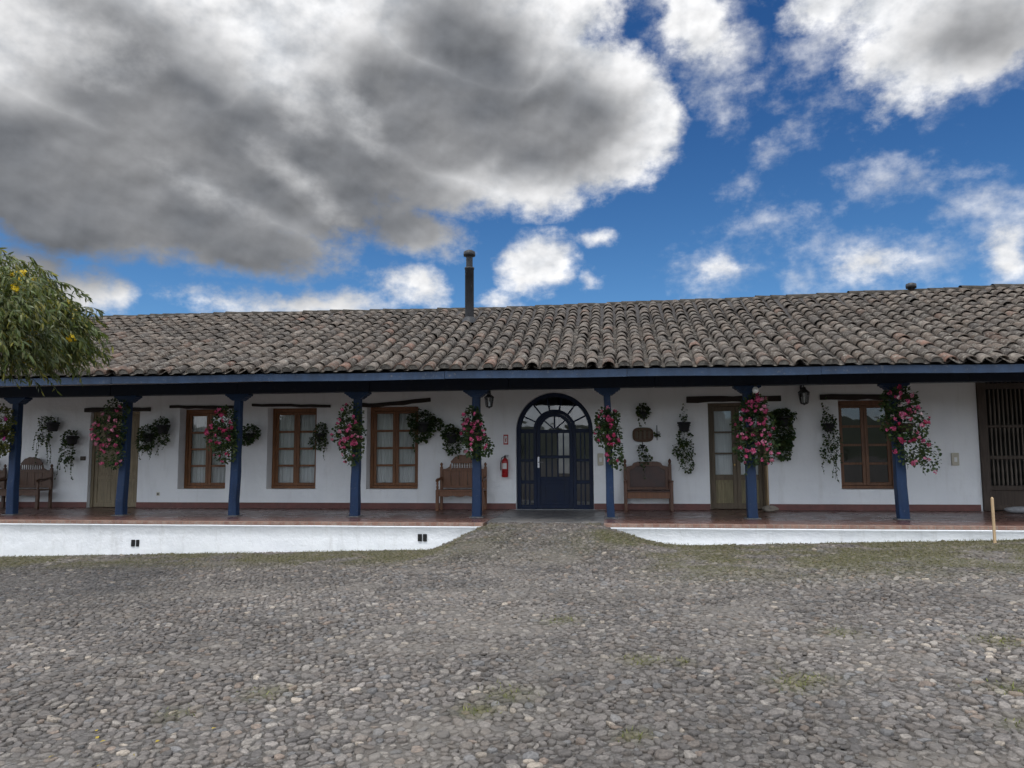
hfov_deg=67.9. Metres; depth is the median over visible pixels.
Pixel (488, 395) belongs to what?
wall lantern
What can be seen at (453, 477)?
bench
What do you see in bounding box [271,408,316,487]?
window
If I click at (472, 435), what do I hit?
flower basket
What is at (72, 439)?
wall planter
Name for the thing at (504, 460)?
fire extinguisher
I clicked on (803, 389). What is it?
wall lantern
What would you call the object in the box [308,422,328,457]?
wall planter
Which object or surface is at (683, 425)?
wall planter
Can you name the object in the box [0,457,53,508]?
bench
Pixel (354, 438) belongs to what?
flower basket
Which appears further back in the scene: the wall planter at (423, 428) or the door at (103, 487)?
the door at (103, 487)
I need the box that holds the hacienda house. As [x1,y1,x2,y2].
[0,250,1023,556]
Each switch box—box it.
[598,453,602,464]
[951,453,958,464]
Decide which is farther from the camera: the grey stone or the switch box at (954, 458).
the switch box at (954, 458)
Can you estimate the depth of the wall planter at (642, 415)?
17.11 m
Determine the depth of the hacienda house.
16.62 m
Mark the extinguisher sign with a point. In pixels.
(505, 439)
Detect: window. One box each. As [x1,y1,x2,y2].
[184,409,226,487]
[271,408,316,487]
[370,407,417,488]
[838,400,893,488]
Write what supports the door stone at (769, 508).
on the hacienda house
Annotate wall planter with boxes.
[32,415,59,462]
[54,429,79,479]
[134,424,157,459]
[152,416,170,454]
[242,423,260,445]
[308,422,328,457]
[406,408,444,451]
[440,423,468,458]
[635,403,651,430]
[637,442,652,478]
[653,425,660,436]
[672,403,695,473]
[770,408,796,461]
[819,396,842,481]
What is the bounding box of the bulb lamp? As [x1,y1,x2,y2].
[750,383,758,392]
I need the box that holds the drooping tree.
[0,247,113,396]
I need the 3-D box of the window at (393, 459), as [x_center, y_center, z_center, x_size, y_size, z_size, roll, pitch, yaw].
[-2.792,1.537,18.366,1.252,1.952,0.188,-1,-5,7]
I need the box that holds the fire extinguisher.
[500,455,508,476]
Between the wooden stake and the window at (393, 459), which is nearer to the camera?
the wooden stake
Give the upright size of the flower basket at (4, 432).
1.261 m
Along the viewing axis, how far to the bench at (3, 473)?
19.02 m
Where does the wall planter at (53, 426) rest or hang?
attached to the hacienda house
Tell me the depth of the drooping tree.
10.22 m
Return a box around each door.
[90,412,139,506]
[517,393,593,508]
[708,403,768,508]
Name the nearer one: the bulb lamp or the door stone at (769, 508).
the bulb lamp
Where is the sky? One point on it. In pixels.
(157, 156)
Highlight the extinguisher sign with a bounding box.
[503,435,507,444]
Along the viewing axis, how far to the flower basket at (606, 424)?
14.82 m
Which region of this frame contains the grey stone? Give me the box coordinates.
[1004,506,1023,513]
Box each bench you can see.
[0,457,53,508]
[0,464,6,507]
[435,455,486,510]
[623,459,673,511]
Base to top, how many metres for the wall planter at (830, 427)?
1.904 m
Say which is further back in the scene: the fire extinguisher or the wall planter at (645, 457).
the fire extinguisher
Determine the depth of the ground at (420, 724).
5.64 m
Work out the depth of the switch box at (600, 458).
17.30 m
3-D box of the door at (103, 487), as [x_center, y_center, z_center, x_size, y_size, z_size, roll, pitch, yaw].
[-9.892,1.890,19.055,1.324,2.372,0.123,-1,-5,7]
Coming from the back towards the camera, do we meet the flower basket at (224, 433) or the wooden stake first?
the flower basket at (224, 433)
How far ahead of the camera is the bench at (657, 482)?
16.98 m
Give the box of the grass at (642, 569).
[1,524,1023,741]
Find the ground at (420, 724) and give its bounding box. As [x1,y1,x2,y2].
[0,524,1023,767]
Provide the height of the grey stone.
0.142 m
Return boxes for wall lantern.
[484,390,493,407]
[798,385,809,404]
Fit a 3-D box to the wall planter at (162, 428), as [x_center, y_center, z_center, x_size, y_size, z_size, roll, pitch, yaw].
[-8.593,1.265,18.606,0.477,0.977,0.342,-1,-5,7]
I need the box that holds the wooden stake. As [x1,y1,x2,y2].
[990,497,996,542]
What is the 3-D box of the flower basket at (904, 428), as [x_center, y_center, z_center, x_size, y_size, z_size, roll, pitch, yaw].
[7.415,0.854,14.166,1.105,1.695,0.638,-1,-5,7]
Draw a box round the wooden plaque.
[632,427,652,441]
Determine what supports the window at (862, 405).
in the hacienda house
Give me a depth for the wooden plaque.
17.22 m
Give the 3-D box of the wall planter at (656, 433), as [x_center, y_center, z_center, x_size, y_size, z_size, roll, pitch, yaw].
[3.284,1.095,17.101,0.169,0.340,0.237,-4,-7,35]
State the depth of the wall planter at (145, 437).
18.59 m
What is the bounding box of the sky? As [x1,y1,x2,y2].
[0,0,1023,315]
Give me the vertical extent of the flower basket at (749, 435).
1.591 m
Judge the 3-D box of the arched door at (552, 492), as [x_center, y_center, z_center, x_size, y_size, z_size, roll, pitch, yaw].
[0.995,1.549,17.662,1.772,2.686,0.141,-1,-5,7]
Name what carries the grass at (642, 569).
on the ground at (420, 724)
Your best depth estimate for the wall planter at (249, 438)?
18.25 m
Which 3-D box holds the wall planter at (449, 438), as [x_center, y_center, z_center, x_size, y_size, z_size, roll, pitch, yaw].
[-1.293,1.329,17.642,0.789,0.836,0.381,-1,-5,7]
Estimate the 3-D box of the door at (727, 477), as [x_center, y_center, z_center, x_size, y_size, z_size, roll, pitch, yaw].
[5.074,1.623,17.144,1.264,2.392,0.356,-1,-5,7]
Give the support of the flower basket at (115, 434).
attached to the hacienda house
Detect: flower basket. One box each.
[0,403,17,457]
[89,398,130,470]
[203,404,239,464]
[330,401,366,466]
[459,405,494,460]
[592,405,625,470]
[729,392,781,474]
[877,384,941,475]
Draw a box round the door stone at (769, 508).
[762,505,778,511]

